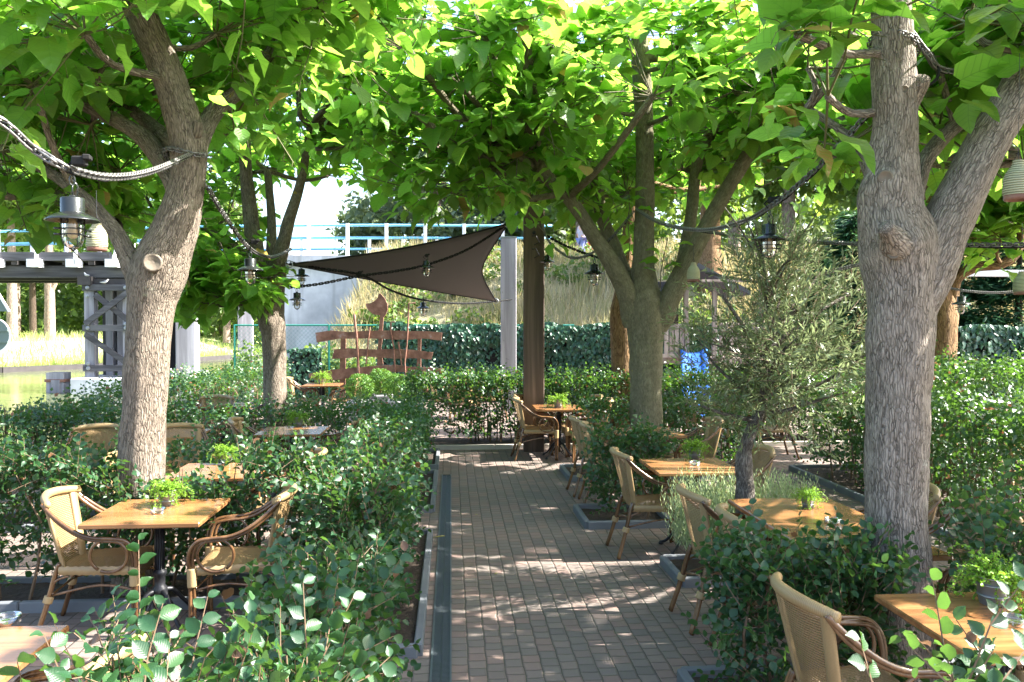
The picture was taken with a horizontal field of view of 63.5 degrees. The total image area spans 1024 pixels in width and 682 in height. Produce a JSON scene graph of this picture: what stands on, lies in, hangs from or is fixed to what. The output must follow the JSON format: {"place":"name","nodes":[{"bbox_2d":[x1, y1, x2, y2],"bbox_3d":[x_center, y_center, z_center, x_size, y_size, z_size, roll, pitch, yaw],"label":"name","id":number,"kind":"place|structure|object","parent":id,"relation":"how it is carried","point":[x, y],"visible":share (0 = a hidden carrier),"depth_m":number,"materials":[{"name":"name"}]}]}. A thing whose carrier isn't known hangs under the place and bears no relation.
{"place":"outdoors","nodes":[
{"label":"outdoors","id":0,"kind":"place"},
{"bbox_2d":[0,354,260,372],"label":"quay edge","id":1,"kind":"object","parent":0,"point":[52,367],"visible":0.25,"depth_m":42.98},
{"bbox_2d":[0,329,261,366],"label":"bank","id":2,"kind":"structure","parent":0,"point":[78,342],"depth_m":47.44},
{"bbox_2d":[0,147,57,340],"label":"background tree","id":3,"kind":"object","parent":2,"relation":"on","point":[12,314],"visible":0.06,"depth_m":49.75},
{"bbox_2d":[4,133,108,340],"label":"background tree","id":4,"kind":"object","parent":2,"relation":"on","point":[49,310],"visible":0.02,"depth_m":51.74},
{"bbox_2d":[0,181,275,347],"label":"woodland","id":5,"kind":"object","parent":2,"relation":"on","point":[69,305],"visible":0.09,"depth_m":62.82,"materials":[{"name":"plant"}]},
{"bbox_2d":[0,356,262,446],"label":"water","id":6,"kind":"structure","parent":0,"point":[17,388],"depth_m":31.60,"materials":[{"name":"green liquid"}]},
{"bbox_2d":[70,276,203,393],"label":"bridge pier","id":7,"kind":"structure","parent":6,"relation":"in","point":[112,299],"depth_m":29.12,"materials":[{"name":"grey metal"}]},
{"bbox_2d":[175,318,199,415],"bbox_3d":[-8.630,-0.448,21.991,0.520,5.359,0.520,0,1,-7],"label":"mooring post","id":8,"kind":"object","parent":6,"relation":"in","point":[187,343],"visible":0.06,"depth_m":21.77,"materials":[{"name":"white wood"}]},
{"bbox_2d":[284,255,368,369],"bbox_3d":[-5.900,-0.310,31.250,5.400,5.390,5.500,0,1,0],"label":"bridge abutment","id":9,"kind":"object","parent":6,"relation":"in","point":[320,304],"visible":0.07,"depth_m":28.78,"materials":[{"name":"concrete"}]},
{"bbox_2d":[0,223,551,282],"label":"timber bridge","id":10,"kind":"structure","parent":9,"relation":"on","point":[31,266],"depth_m":28.91,"materials":[{"name":"paint"}]},
{"bbox_2d":[3,0,823,321],"label":"sky","id":11,"kind":"structure","parent":0,"point":[319,204],"materials":[{"name":"white"}]},
{"bbox_2d":[0,395,1023,681],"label":"pavement","id":12,"kind":"structure","parent":0,"point":[562,595],"depth_m":6.26,"materials":[{"name":"concrete"}]},
{"bbox_2d":[0,625,68,681],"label":"cafe table","id":13,"kind":"object","parent":12,"relation":"on","point":[15,641],"visible":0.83,"depth_m":3.25,"materials":[{"name":"brown wood"}]},
{"bbox_2d":[13,611,154,681],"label":"cane armchair","id":14,"kind":"object","parent":12,"relation":"on","point":[36,675],"visible":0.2,"depth_m":3.01,"materials":[{"name":"wicker"}]},
{"bbox_2d":[62,423,118,500],"bbox_3d":[-4.409,1.357,8.754,0.626,0.912,0.659,0,1,-19],"label":"cane armchair","id":15,"kind":"object","parent":12,"relation":"on","point":[99,434],"visible":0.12,"depth_m":9.00,"materials":[{"name":"wicker"}]},
{"bbox_2d":[37,485,156,631],"bbox_3d":[-2.738,1.427,5.479,0.659,0.912,0.626,0,1,-8],"label":"cane armchair","id":16,"kind":"object","parent":12,"relation":"on","point":[75,569],"visible":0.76,"depth_m":5.39,"materials":[{"name":"wicker"}]},
{"bbox_2d":[0,571,272,613],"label":"kerb","id":17,"kind":"structure","parent":12,"relation":"on","point":[55,606],"depth_m":5.76,"materials":[{"name":"concrete"}]},
{"bbox_2d":[0,578,274,601],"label":"soil","id":18,"kind":"structure","parent":12,"relation":"on","point":[17,592],"depth_m":6.10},
{"bbox_2d":[0,419,337,599],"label":"beech hedge","id":19,"kind":"object","parent":18,"relation":"on","point":[89,477],"visible":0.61,"depth_m":5.97,"materials":[{"name":"green plant"}]},
{"bbox_2d":[0,0,471,595],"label":"catalpa tree","id":20,"kind":"object","parent":18,"relation":"on","point":[96,72],"visible":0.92,"depth_m":6.08,"materials":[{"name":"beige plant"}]},
{"bbox_2d":[162,146,208,159],"bbox_3d":[-2.411,-1.377,6.099,0.323,0.080,0.328,0,1,-4],"label":"lantern chain","id":21,"kind":"object","parent":20,"relation":"attached to","point":[177,150],"visible":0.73,"depth_m":5.99,"materials":[{"name":"metal"}]},
{"bbox_2d":[0,115,192,181],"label":"lantern chain","id":22,"kind":"object","parent":21,"relation":"hanging from","point":[38,151],"visible":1,"depth_m":3.44,"materials":[{"name":"metal"}]},
{"bbox_2d":[43,175,100,250],"bbox_3d":[-1.782,-0.519,3.353,0.208,0.309,0.206,-1,1,-29],"label":"cage lantern","id":23,"kind":"object","parent":22,"relation":"hanging from","point":[72,214],"visible":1,"depth_m":3.33,"materials":[{"name":"metal"}]},
{"bbox_2d":[0,356,295,459],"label":"boundary hedge","id":24,"kind":"object","parent":12,"relation":"on","point":[194,385],"visible":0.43,"depth_m":13.28,"materials":[{"name":"plant"}]},
{"bbox_2d":[0,513,304,523],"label":"soil","id":25,"kind":"structure","parent":12,"relation":"on","point":[28,522],"depth_m":8.26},
{"bbox_2d":[0,416,347,519],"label":"beech hedge","id":26,"kind":"object","parent":25,"relation":"on","point":[189,452],"visible":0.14,"depth_m":8.23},
{"bbox_2d":[77,498,229,632],"bbox_3d":[-2.357,1.507,5.531,0.740,0.751,0.740,0,1,-4],"label":"cafe table","id":27,"kind":"object","parent":12,"relation":"on","point":[136,514],"visible":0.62,"depth_m":5.49,"materials":[{"name":"brown wood"}]},
{"bbox_2d":[142,475,194,508],"bbox_3d":[-2.352,1.028,5.666,0.327,0.204,0.357,0,1,-3],"label":"plant pot","id":28,"kind":"object","parent":27,"relation":"on","point":[166,495],"visible":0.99,"depth_m":5.63,"materials":[{"name":"metal"}]},
{"bbox_2d":[165,422,217,484],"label":"cane armchair","id":29,"kind":"object","parent":12,"relation":"on","point":[184,429],"visible":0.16,"depth_m":9.06,"materials":[{"name":"wicker"}]},
{"bbox_2d":[165,463,264,565],"bbox_3d":[-2.496,1.475,7.051,0.740,0.751,0.740,0,1,-4],"label":"cafe table","id":30,"kind":"object","parent":12,"relation":"on","point":[188,468],"visible":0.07,"depth_m":7.01,"materials":[{"name":"brown wood"}]},
{"bbox_2d":[186,483,297,638],"bbox_3d":[-1.771,1.426,5.534,0.659,0.912,0.626,0,1,-8],"label":"cane armchair","id":31,"kind":"object","parent":12,"relation":"on","point":[278,505],"visible":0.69,"depth_m":5.34,"materials":[{"name":"wicker"}]},
{"bbox_2d":[27,0,459,448],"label":"catalpa tree","id":32,"kind":"object","parent":12,"relation":"on","point":[212,285],"visible":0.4,"depth_m":11.61,"materials":[{"name":"green plant"}]},
{"bbox_2d":[253,426,329,497],"bbox_3d":[-2.561,1.419,9.674,0.740,0.751,0.740,0,1,-4],"label":"cafe table","id":33,"kind":"object","parent":12,"relation":"on","point":[286,431],"visible":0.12,"depth_m":9.55,"materials":[{"name":"brown wood"}]},
{"bbox_2d":[169,518,420,681],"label":"beech hedge","id":34,"kind":"object","parent":12,"relation":"on","point":[368,575],"visible":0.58,"depth_m":3.55,"materials":[{"name":"green plant"}]},
{"bbox_2d":[286,347,322,399],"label":"ivy hedge","id":35,"kind":"object","parent":12,"relation":"on","point":[307,362],"visible":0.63,"depth_m":21.10,"materials":[{"name":"green plant"}]},
{"bbox_2d":[309,293,443,397],"bbox_3d":[-2.942,0.105,17.938,2.935,2.272,0.146,0,1,0],"label":"steel sculpture","id":36,"kind":"object","parent":12,"relation":"on","point":[377,306],"visible":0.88,"depth_m":17.91,"materials":[{"name":"metal"}]},
{"bbox_2d":[341,528,432,658],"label":"kerb","id":37,"kind":"structure","parent":12,"relation":"on","point":[411,652],"depth_m":5.66,"materials":[{"name":"concrete"}]},
{"bbox_2d":[360,534,426,643],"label":"soil","id":38,"kind":"structure","parent":12,"relation":"on","point":[414,568],"depth_m":5.80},
{"bbox_2d":[272,413,436,628],"bbox_3d":[-1.069,1.301,6.346,0.960,1.286,3.030,0,1,-4],"label":"beech hedge","id":39,"kind":"object","parent":38,"relation":"on","point":[365,477],"visible":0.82,"depth_m":5.34,"materials":[{"name":"green plant"}]},
{"bbox_2d":[233,324,573,397],"bbox_3d":[-2.865,0.548,21.917,9.030,1.973,0.060,0,1,0],"label":"chain link fence","id":40,"kind":"object","parent":12,"relation":"on","point":[289,325],"visible":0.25,"depth_m":21.89,"materials":[{"name":"metal"}]},
{"bbox_2d":[419,473,433,504],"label":"soil","id":41,"kind":"structure","parent":12,"relation":"on","point":[427,476],"depth_m":9.88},
{"bbox_2d":[342,390,435,479],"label":"beech hedge","id":42,"kind":"object","parent":41,"relation":"on","point":[413,413],"visible":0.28,"depth_m":9.61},
{"bbox_2d":[429,474,451,681],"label":"drain","id":43,"kind":"object","parent":12,"relation":"on","point":[439,646],"visible":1,"depth_m":6.08,"materials":[{"name":"metal"}]},
{"bbox_2d":[500,236,516,411],"bbox_3d":[-0.078,-0.034,18.899,0.380,4.663,0.380,0,1,0],"label":"post","id":44,"kind":"object","parent":12,"relation":"on","point":[508,291],"visible":0.67,"depth_m":18.70,"materials":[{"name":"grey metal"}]},
{"bbox_2d":[284,222,507,303],"bbox_3d":[-0.502,-1.313,14.669,2.565,1.203,7.689,1,1,25],"label":"shade sail","id":45,"kind":"object","parent":44,"relation":"attached to","point":[461,275],"visible":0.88,"depth_m":13.22,"materials":[{"name":"fabric"}]},
{"bbox_2d":[200,441,850,451],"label":"kerb","id":46,"kind":"structure","parent":12,"relation":"on","point":[487,446],"depth_m":13.14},
{"bbox_2d":[523,191,543,451],"bbox_3d":[0.340,-0.525,12.922,0.325,4.500,0.358,0,1,0],"label":"wooden post","id":47,"kind":"object","parent":12,"relation":"on","point":[533,318],"visible":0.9,"depth_m":12.81,"materials":[{"name":"brown wood"}]},
{"bbox_2d":[211,433,855,445],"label":"soil","id":48,"kind":"structure","parent":12,"relation":"on","point":[456,441],"depth_m":13.93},
{"bbox_2d":[168,385,374,442],"bbox_3d":[-3.757,1.218,13.494,3.510,1.026,1.019,0,1,-4],"label":"beech hedge","id":49,"kind":"object","parent":48,"relation":"on","point":[322,397],"visible":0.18,"depth_m":13.41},
{"bbox_2d":[437,0,779,439],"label":"catalpa tree","id":50,"kind":"object","parent":48,"relation":"on","point":[619,345],"visible":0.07,"depth_m":13.77,"materials":[{"name":"beige plant"}]},
{"bbox_2d":[395,358,863,441],"bbox_3d":[2.910,1.063,14.021,9.741,1.599,1.244,0,1,-4],"label":"beech hedge","id":51,"kind":"object","parent":48,"relation":"on","point":[420,380],"visible":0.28,"depth_m":13.64,"materials":[{"name":"plant"}]},
{"bbox_2d":[510,397,558,460],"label":"cane armchair","id":52,"kind":"object","parent":12,"relation":"on","point":[519,406],"visible":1,"depth_m":12.02,"materials":[{"name":"wicker"}]},
{"bbox_2d":[374,321,718,402],"bbox_3d":[0.896,0.582,21.106,8.771,2.231,0.731,0,1,0],"label":"ivy hedge","id":53,"kind":"object","parent":12,"relation":"on","point":[575,346],"visible":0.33,"depth_m":21.01,"materials":[{"name":"green plant"}]},
{"bbox_2d":[566,415,626,496],"bbox_3d":[0.995,1.336,9.749,0.659,0.912,0.626,0,1,-6],"label":"cane armchair","id":54,"kind":"object","parent":12,"relation":"on","point":[575,425],"visible":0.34,"depth_m":9.60,"materials":[{"name":"wicker"}]},
{"bbox_2d":[573,502,668,529],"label":"kerb","id":55,"kind":"structure","parent":12,"relation":"on","point":[585,522],"depth_m":8.07,"materials":[{"name":"concrete"}]},
{"bbox_2d":[581,507,661,520],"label":"soil","id":56,"kind":"structure","parent":12,"relation":"on","point":[601,516],"depth_m":8.48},
{"bbox_2d":[580,412,684,519],"bbox_3d":[1.191,1.301,8.412,1.038,1.142,1.022,0,1,-4],"label":"beech hedge","id":57,"kind":"object","parent":56,"relation":"on","point":[638,436],"visible":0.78,"depth_m":8.28,"materials":[{"name":"green plant"}]},
{"bbox_2d":[605,447,690,559],"bbox_3d":[1.186,1.389,7.245,0.659,0.912,0.626,0,1,-6],"label":"cane armchair","id":58,"kind":"object","parent":12,"relation":"on","point":[632,498],"visible":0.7,"depth_m":7.06,"materials":[{"name":"wicker"}]},
{"bbox_2d":[566,465,734,474],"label":"soil","id":59,"kind":"structure","parent":12,"relation":"on","point":[576,471],"depth_m":11.07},
{"bbox_2d":[298,0,870,480],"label":"catalpa tree","id":60,"kind":"object","parent":59,"relation":"on","point":[498,64],"visible":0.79,"depth_m":9.28,"materials":[{"name":"green plant"}]},
{"bbox_2d":[569,382,760,465],"bbox_3d":[2.024,1.148,10.908,2.490,1.246,1.140,0,1,-4],"label":"beech hedge","id":61,"kind":"object","parent":59,"relation":"on","point":[610,412],"visible":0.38,"depth_m":10.87,"materials":[{"name":"plant"}]},
{"bbox_2d":[639,458,734,553],"bbox_3d":[1.567,1.469,7.306,0.740,0.751,0.740,0,1,-4],"label":"cafe table","id":62,"kind":"object","parent":12,"relation":"on","point":[664,467],"visible":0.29,"depth_m":7.22,"materials":[{"name":"brown wood"}]},
{"bbox_2d":[661,416,723,499],"bbox_3d":[2.127,1.339,9.613,0.659,0.912,0.626,0,1,-4],"label":"cane armchair","id":63,"kind":"object","parent":12,"relation":"on","point":[709,437],"visible":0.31,"depth_m":9.72,"materials":[{"name":"wicker"}]},
{"bbox_2d":[658,263,763,403],"bbox_3d":[4.534,-0.117,19.847,2.712,3.337,2.445,0,1,0],"label":"playhouse","id":64,"kind":"object","parent":12,"relation":"on","point":[703,275],"visible":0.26,"depth_m":18.90,"materials":[{"name":"brown wood"}]},
{"bbox_2d":[668,483,789,634],"bbox_3d":[1.434,1.425,5.551,0.659,0.912,0.626,0,1,-6],"label":"cane armchair","id":65,"kind":"object","parent":12,"relation":"on","point":[702,504],"visible":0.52,"depth_m":5.42,"materials":[{"name":"wicker"}]},
{"bbox_2d":[670,557,792,575],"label":"soil","id":66,"kind":"structure","parent":12,"relation":"on","point":[691,565],"depth_m":6.71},
{"bbox_2d":[658,465,836,549],"bbox_3d":[1.848,1.335,6.591,1.443,0.650,0.812,0,1,-4],"label":"lavender","id":67,"kind":"object","parent":66,"relation":"on","point":[678,523],"visible":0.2,"depth_m":6.57,"materials":[{"name":"green plant"}]},
{"bbox_2d":[657,196,866,522],"bbox_3d":[2.036,0.427,6.259,1.983,2.988,1.419,0,1,-4],"label":"olive tree","id":68,"kind":"object","parent":66,"relation":"on","point":[769,332],"visible":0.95,"depth_m":6.16,"materials":[{"name":"green plant"}]},
{"bbox_2d":[693,444,777,547],"bbox_3d":[1.988,1.387,7.356,0.659,0.912,0.626,0,1,-8],"label":"cane armchair","id":69,"kind":"object","parent":12,"relation":"on","point":[772,455],"visible":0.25,"depth_m":7.41,"materials":[{"name":"wicker"}]},
{"bbox_2d":[728,497,864,632],"bbox_3d":[1.930,1.507,5.550,0.740,0.751,0.740,0,1,-4],"label":"cafe table","id":70,"kind":"object","parent":12,"relation":"on","point":[781,510],"visible":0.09,"depth_m":5.52,"materials":[{"name":"brown wood"}]},
{"bbox_2d":[793,210,866,371],"bbox_3d":[9.328,-1.034,22.926,3.364,5.291,3.833,0,1,-4],"label":"conifer","id":71,"kind":"object","parent":12,"relation":"on","point":[845,227],"visible":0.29,"depth_m":22.77,"materials":[{"name":"green plant"}]},
{"bbox_2d":[677,658,992,681],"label":"kerb","id":72,"kind":"structure","parent":12,"relation":"on","point":[684,673],"depth_m":4.61,"materials":[{"name":"concrete"}]},
{"bbox_2d":[692,666,1022,681],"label":"soil","id":73,"kind":"structure","parent":12,"relation":"on","point":[696,679],"depth_m":4.58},
{"bbox_2d":[681,498,930,681],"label":"beech hedge","id":74,"kind":"object","parent":73,"relation":"on","point":[746,571],"visible":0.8,"depth_m":4.07,"materials":[{"name":"green plant"}]},
{"bbox_2d":[736,0,1023,681],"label":"catalpa tree","id":75,"kind":"object","parent":73,"relation":"on","point":[911,246],"visible":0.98,"depth_m":4.24,"materials":[{"name":"grey plant"}]},
{"bbox_2d":[635,118,867,232],"bbox_3d":[1.646,-1.214,7.206,0.242,0.686,5.639,0,1,-3],"label":"lantern chain","id":76,"kind":"object","parent":75,"relation":"attached to","point":[783,197],"visible":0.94,"depth_m":5.38,"materials":[{"name":"metal"}]},
{"bbox_2d":[752,209,785,258],"bbox_3d":[1.618,-0.671,5.203,0.211,0.315,0.212,-1,2,-38],"label":"cage lantern","id":77,"kind":"object","parent":76,"relation":"hanging from","point":[769,235],"visible":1,"depth_m":5.18,"materials":[{"name":"metal"}]},
{"bbox_2d":[1002,53,1023,201],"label":"jar lantern","id":78,"kind":"object","parent":75,"relation":"hanging from","point":[1013,185],"visible":1,"depth_m":3.87,"materials":[{"name":"glass"}]},
{"bbox_2d":[927,459,1023,678],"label":"beech hedge","id":79,"kind":"object","parent":73,"relation":"on","point":[988,531],"visible":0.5,"depth_m":4.23,"materials":[{"name":"green plant"}]},
{"bbox_2d":[768,523,952,658],"bbox_3d":[1.985,1.522,4.807,0.740,0.751,0.740,0,1,-4],"label":"cafe table","id":80,"kind":"object","parent":12,"relation":"on","point":[943,556],"visible":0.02,"depth_m":4.94,"materials":[{"name":"brown wood"}]},
{"bbox_2d":[768,572,955,681],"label":"cane armchair","id":81,"kind":"object","parent":12,"relation":"on","point":[831,622],"visible":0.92,"depth_m":3.36,"materials":[{"name":"wicker"}]},
{"bbox_2d":[789,464,992,550],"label":"kerb","id":82,"kind":"structure","parent":12,"relation":"on","point":[848,492],"depth_m":10.19,"materials":[{"name":"concrete"}]},
{"bbox_2d":[800,445,1019,464],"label":"soil","id":83,"kind":"structure","parent":12,"relation":"on","point":[827,447],"depth_m":12.88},
{"bbox_2d":[774,8,1023,452],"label":"catalpa tree","id":84,"kind":"object","parent":83,"relation":"on","point":[993,212],"visible":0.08,"depth_m":12.02,"materials":[{"name":"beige plant"}]},
{"bbox_2d":[803,468,1022,560],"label":"soil","id":85,"kind":"structure","parent":12,"relation":"on","point":[841,477],"depth_m":10.44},
{"bbox_2d":[792,367,1023,533],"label":"beech hedge","id":86,"kind":"object","parent":85,"relation":"on","point":[1010,417],"visible":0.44,"depth_m":8.05,"materials":[{"name":"plant"}]},
{"bbox_2d":[846,561,1023,681],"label":"beech hedge","id":87,"kind":"object","parent":12,"relation":"on","point":[979,659],"visible":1,"depth_m":1.81,"materials":[{"name":"green plant"}]},
{"bbox_2d":[849,339,1023,493],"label":"beech hedge","id":88,"kind":"object","parent":12,"relation":"on","point":[984,376],"visible":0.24,"depth_m":9.37,"materials":[{"name":"plant"}]},
{"bbox_2d":[874,591,1023,676],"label":"cafe table","id":89,"kind":"object","parent":12,"relation":"on","point":[909,607],"visible":0.64,"depth_m":3.52,"materials":[{"name":"brown wood"}]},
{"bbox_2d":[946,541,1023,617],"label":"potted plant","id":90,"kind":"object","parent":89,"relation":"on","point":[985,576],"visible":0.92,"depth_m":3.65,"materials":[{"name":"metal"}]},
{"bbox_2d":[928,499,1023,657],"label":"cane armchair","id":91,"kind":"object","parent":12,"relation":"on","point":[945,578],"visible":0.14,"depth_m":5.07,"materials":[{"name":"brown wood"}]},
{"bbox_2d":[958,252,1020,326],"bbox_3d":[11.241,-0.553,20.587,3.857,4.429,4.366,0,1,-4],"label":"conifer","id":92,"kind":"object","parent":12,"relation":"on","point":[968,315],"visible":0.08,"depth_m":19.72,"materials":[{"name":"green plant"}]},
{"bbox_2d":[957,323,1023,403],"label":"ivy hedge","id":93,"kind":"object","parent":12,"relation":"on","point":[982,340],"visible":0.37,"depth_m":18.32,"materials":[{"name":"green plant"}]},
{"bbox_2d":[959,236,1023,391],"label":"conifer","id":94,"kind":"object","parent":12,"relation":"on","point":[1018,300],"visible":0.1,"depth_m":19.63,"materials":[{"name":"green plant"}]},
{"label":"soil","id":95,"kind":"structure","parent":12,"relation":"on","visible":0},
{"bbox_2d":[674,0,1022,222],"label":"catalpa tree","id":96,"kind":"object","parent":95,"relation":"on","point":[753,149],"visible":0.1,"depth_m":9.01,"materials":[{"name":"green plant"}]},
{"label":"soil","id":97,"kind":"structure","parent":12,"relation":"on","visible":0},
{"bbox_2d":[0,533,402,681],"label":"beech hedge","id":98,"kind":"object","parent":97,"relation":"on","point":[244,666],"visible":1,"depth_m":2.36,"materials":[{"name":"green plant"}]},
{"bbox_2d":[334,261,1023,395],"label":"embankment","id":99,"kind":"structure","parent":0,"point":[439,316],"depth_m":26.50,"materials":[{"name":"plant"}]},
{"bbox_2d":[222,339,377,397],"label":"brambles","id":100,"kind":"object","parent":99,"relation":"on","point":[351,363],"visible":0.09,"depth_m":22.26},
{"bbox_2d":[348,240,857,369],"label":"brambles","id":101,"kind":"object","parent":99,"relation":"on","point":[492,273],"visible":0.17,"depth_m":26.34,"materials":[{"name":"plant"}]},
{"bbox_2d":[323,235,1023,394],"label":"dry grass","id":102,"kind":"structure","parent":99,"relation":"on","point":[558,258],"depth_m":26.45,"materials":[{"name":"plant"}]},
{"bbox_2d":[667,53,762,300],"bbox_3d":[6.410,-5.182,26.619,4.563,8.629,4.403,0,1,11],"label":"background tree","id":103,"kind":"object","parent":99,"relation":"on","point":[711,251],"visible":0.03,"depth_m":26.64,"materials":[{"name":"green plant"}]},
{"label":"hillside","id":104,"kind":"structure","parent":0,"visible":0},
{"bbox_2d":[324,208,413,254],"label":"background tree","id":105,"kind":"object","parent":104,"relation":"on","point":[360,232],"visible":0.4,"depth_m":50.34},
{"bbox_2d":[339,137,494,257],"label":"background tree","id":106,"kind":"object","parent":104,"relation":"on","point":[359,210],"visible":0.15,"depth_m":44.33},
{"bbox_2d":[452,202,571,262],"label":"background tree","id":107,"kind":"object","parent":104,"relation":"on","point":[499,219],"visible":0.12,"depth_m":42.25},
{"bbox_2d":[502,130,979,254],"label":"woodland","id":108,"kind":"object","parent":104,"relation":"on","point":[827,214],"visible":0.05,"depth_m":45.65,"materials":[{"name":"plant"}]},
{"bbox_2d":[746,160,847,244],"bbox_3d":[12.168,-7.390,35.567,6.510,9.862,7.247,0,1,-4],"label":"background tree","id":109,"kind":"object","parent":104,"relation":"on","point":[787,205],"visible":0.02,"depth_m":35.83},
{"bbox_2d":[814,168,940,213],"bbox_3d":[15.491,-6.951,33.508,8.332,11.073,8.603,0,1,-4],"label":"background tree","id":110,"kind":"object","parent":104,"relation":"on","point":[851,193],"visible":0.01,"depth_m":33.41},
{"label":"soil","id":111,"kind":"structure","parent":0,"visible":0},
{"bbox_2d":[6,387,379,466],"bbox_3d":[-4.190,1.208,11.213,4.908,1.117,1.203,0,1,-4],"label":"beech hedge","id":112,"kind":"object","parent":111,"relation":"on","point":[319,414],"visible":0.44,"depth_m":11.05,"materials":[{"name":"plant"}]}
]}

